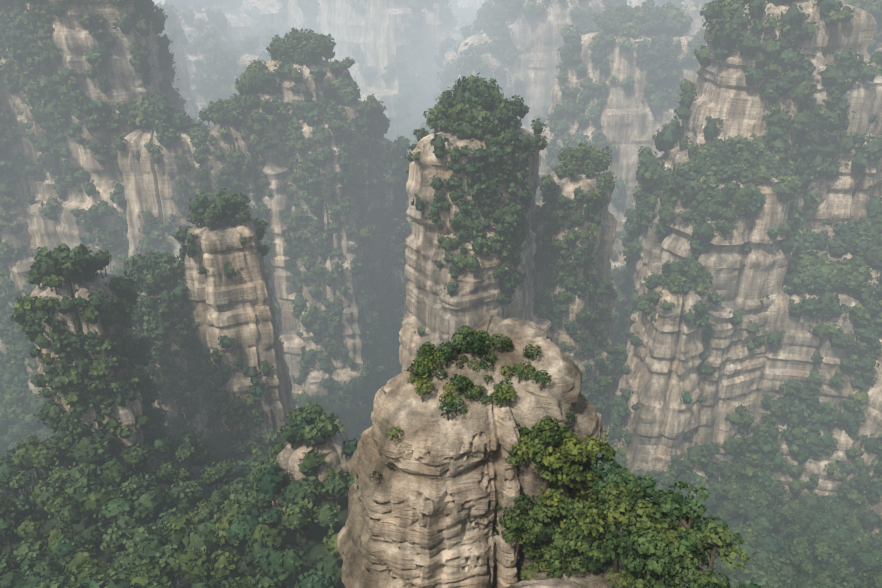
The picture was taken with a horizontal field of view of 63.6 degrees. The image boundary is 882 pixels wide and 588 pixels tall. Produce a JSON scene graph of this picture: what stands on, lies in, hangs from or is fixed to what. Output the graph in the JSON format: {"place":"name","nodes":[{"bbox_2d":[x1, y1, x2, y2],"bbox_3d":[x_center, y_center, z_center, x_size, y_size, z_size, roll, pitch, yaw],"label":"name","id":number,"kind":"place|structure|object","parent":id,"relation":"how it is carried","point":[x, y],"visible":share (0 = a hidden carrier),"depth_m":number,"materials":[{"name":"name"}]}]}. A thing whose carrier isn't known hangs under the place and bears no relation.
{"place":"outdoors","nodes":[
{"label":"outdoors","id":0,"kind":"place"},
{"bbox_2d":[152,0,286,37],"bbox_3d":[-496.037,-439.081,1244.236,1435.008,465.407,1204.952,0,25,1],"label":"rock pillar","id":1,"kind":"structure","parent":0,"point":[270,14],"depth_m":854.28,"materials":[{"name":"grey stone"}]},
{"bbox_2d":[0,406,871,587],"bbox_3d":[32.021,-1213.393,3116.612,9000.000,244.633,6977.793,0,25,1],"label":"terrain ground","id":2,"kind":"structure","parent":0,"point":[313,548],"depth_m":215.34,"materials":[{"name":"green plant"}]},
{"bbox_2d":[0,57,43,397],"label":"pillar rock","id":3,"kind":"object","parent":2,"relation":"on","point":[18,268],"visible":0.1,"depth_m":404.95,"materials":[{"name":"grey stone"}]},
{"bbox_2d":[0,0,164,278],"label":"pillar rock","id":4,"kind":"object","parent":2,"relation":"on","point":[72,37],"visible":0.08,"depth_m":385.75,"materials":[{"name":"beige stone"}]},
{"bbox_2d":[30,273,183,475],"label":"pillar rock","id":5,"kind":"object","parent":2,"relation":"on","point":[129,413],"visible":0.19,"depth_m":230.08,"materials":[{"name":"beige stone"}]},
{"bbox_2d":[118,123,200,277],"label":"pillar rock","id":6,"kind":"object","parent":2,"relation":"on","point":[149,184],"visible":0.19,"depth_m":378.20,"materials":[{"name":"beige stone"}]},
{"bbox_2d":[132,278,217,466],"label":"pillar rock","id":7,"kind":"object","parent":2,"relation":"on","point":[199,420],"depth_m":284.00,"materials":[{"name":"grey stone"}]},
{"bbox_2d":[164,26,198,120],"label":"rock pillar","id":8,"kind":"structure","parent":2,"relation":"on","point":[183,83],"depth_m":647.67,"materials":[{"name":"grey stone"}]},
{"bbox_2d":[179,5,252,118],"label":"pillar rock","id":9,"kind":"object","parent":2,"relation":"on","point":[240,21],"visible":0.08,"depth_m":718.84,"materials":[{"name":"grey stone"}]},
{"bbox_2d":[201,123,259,217],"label":"rock pillar cluster","id":10,"kind":"object","parent":2,"relation":"on","point":[212,164],"visible":0.04,"depth_m":346.83,"materials":[{"name":"grey stone"}]},
{"bbox_2d":[182,217,295,459],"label":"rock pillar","id":11,"kind":"structure","parent":2,"relation":"on","point":[240,308],"depth_m":276.40,"materials":[{"name":"beige stone"}]},
{"bbox_2d":[234,47,268,80],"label":"pillar rock","id":12,"kind":"object","parent":2,"relation":"on","point":[246,58],"visible":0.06,"depth_m":724.35,"materials":[{"name":"beige stone"}]},
{"bbox_2d":[239,90,305,407],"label":"rock pillar cluster","id":13,"kind":"object","parent":2,"relation":"on","point":[277,202],"visible":0.1,"depth_m":366.83,"materials":[{"name":"grey stone"}]},
{"bbox_2d":[263,58,350,207],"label":"rock pillar cluster","id":14,"kind":"object","parent":2,"relation":"on","point":[292,99],"visible":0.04,"depth_m":355.97,"materials":[{"name":"grey stone"}]},
{"bbox_2d":[272,425,349,513],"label":"pillar rock","id":15,"kind":"object","parent":2,"relation":"on","point":[288,457],"visible":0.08,"depth_m":193.50,"materials":[{"name":"beige stone"}]},
{"bbox_2d":[289,119,388,429],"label":"rock pillar cluster","id":16,"kind":"object","parent":2,"relation":"on","point":[352,327],"visible":0.12,"depth_m":378.89,"materials":[{"name":"beige stone"}]},
{"bbox_2d":[336,100,401,376],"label":"rock pillar cluster","id":17,"kind":"object","parent":2,"relation":"on","point":[352,115],"visible":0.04,"depth_m":378.57,"materials":[{"name":"grey stone"}]},
{"bbox_2d":[280,0,462,156],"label":"pillar rock","id":18,"kind":"object","parent":2,"relation":"on","point":[377,31],"visible":0.17,"depth_m":791.10,"materials":[{"name":"grey stone"}]},
{"bbox_2d":[373,137,407,343],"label":"rock pillar cluster","id":19,"kind":"object","parent":2,"relation":"on","point":[397,279],"visible":0.06,"depth_m":415.19,"materials":[{"name":"grey stone"}]},
{"bbox_2d":[415,108,427,140],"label":"pillar rock","id":20,"kind":"object","parent":2,"relation":"on","point":[420,111],"depth_m":800.88,"materials":[{"name":"grey stone"}]},
{"bbox_2d":[0,0,881,587],"bbox_3d":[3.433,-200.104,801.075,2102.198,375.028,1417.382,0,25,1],"label":"forest trees","id":21,"kind":"object","parent":2,"relation":"on","point":[184,540],"depth_m":319.60,"materials":[{"name":"green plant"}]},
{"bbox_2d":[406,32,492,222],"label":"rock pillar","id":22,"kind":"structure","parent":2,"relation":"on","point":[475,39],"depth_m":644.90,"materials":[{"name":"beige stone"}]},
{"bbox_2d":[337,315,604,587],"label":"pillar rock","id":23,"kind":"object","parent":2,"relation":"on","point":[422,513],"visible":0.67,"depth_m":84.90,"materials":[{"name":"beige stone"}]},
{"bbox_2d":[369,325,760,587],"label":"trees","id":24,"kind":"object","parent":23,"relation":"on","point":[601,503],"depth_m":78.02,"materials":[{"name":"green plant"}]},
{"bbox_2d":[399,127,550,371],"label":"pillar rock","id":25,"kind":"object","parent":2,"relation":"on","point":[437,311],"visible":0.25,"depth_m":281.17,"materials":[{"name":"beige stone"}]},
{"bbox_2d":[424,0,607,133],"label":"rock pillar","id":26,"kind":"structure","parent":2,"relation":"on","point":[537,71],"depth_m":627.52,"materials":[{"name":"grey stone"}]},
{"bbox_2d":[505,558,634,587],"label":"buttress rock","id":27,"kind":"object","parent":2,"relation":"on","point":[586,579],"visible":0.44,"depth_m":75.78,"materials":[{"name":"beige stone"}]},
{"bbox_2d":[532,170,617,441],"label":"pillar rock","id":28,"kind":"object","parent":2,"relation":"on","point":[604,238],"visible":0.19,"depth_m":328.51,"materials":[{"name":"beige stone"}]},
{"bbox_2d":[536,31,704,311],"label":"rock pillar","id":29,"kind":"structure","parent":2,"relation":"on","point":[631,123],"depth_m":497.51,"materials":[{"name":"grey stone"}]},
{"bbox_2d":[606,275,710,489],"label":"pillar rock","id":30,"kind":"object","parent":2,"relation":"on","point":[664,361],"visible":0.5,"depth_m":317.45,"materials":[{"name":"beige stone"}]},
{"bbox_2d":[657,0,707,45],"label":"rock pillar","id":31,"kind":"structure","parent":2,"relation":"on","point":[697,18],"depth_m":653.98,"materials":[{"name":"grey stone"}]},
{"bbox_2d":[617,171,791,500],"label":"pillar rock","id":32,"kind":"object","parent":2,"relation":"on","point":[743,282],"visible":0.19,"depth_m":318.03,"materials":[{"name":"beige stone"}]},
{"bbox_2d":[620,0,881,337],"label":"pillar rock","id":33,"kind":"object","parent":2,"relation":"on","point":[732,99],"visible":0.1,"depth_m":327.05,"materials":[{"name":"beige stone"}]},
{"bbox_2d":[746,282,867,501],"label":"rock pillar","id":34,"kind":"structure","parent":2,"relation":"on","point":[788,357],"depth_m":328.86,"materials":[{"name":"beige stone"}]},
{"bbox_2d":[808,133,881,239],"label":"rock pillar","id":35,"kind":"structure","parent":2,"relation":"on","point":[849,194],"depth_m":338.33,"materials":[{"name":"beige stone"}]},
{"bbox_2d":[811,240,881,534],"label":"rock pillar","id":36,"kind":"structure","parent":2,"relation":"on","point":[872,423],"depth_m":329.35,"materials":[{"name":"beige stone"}]},
{"bbox_2d":[835,0,881,59],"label":"pillar rock","id":37,"kind":"object","parent":2,"relation":"on","point":[879,45],"depth_m":421.13,"materials":[{"name":"beige stone"}]},
{"bbox_2d":[456,0,471,8],"bbox_3d":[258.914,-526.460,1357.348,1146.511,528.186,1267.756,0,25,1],"label":"rock pillar","id":38,"kind":"structure","parent":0,"point":[464,3],"depth_m":987.66,"materials":[{"name":"grey stone"}]},
{"bbox_2d":[471,0,645,31],"bbox_3d":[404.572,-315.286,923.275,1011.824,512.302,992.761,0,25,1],"label":"rock pillar","id":39,"kind":"structure","parent":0,"point":[476,5],"depth_m":939.91,"materials":[{"name":"grey stone"}]}
]}

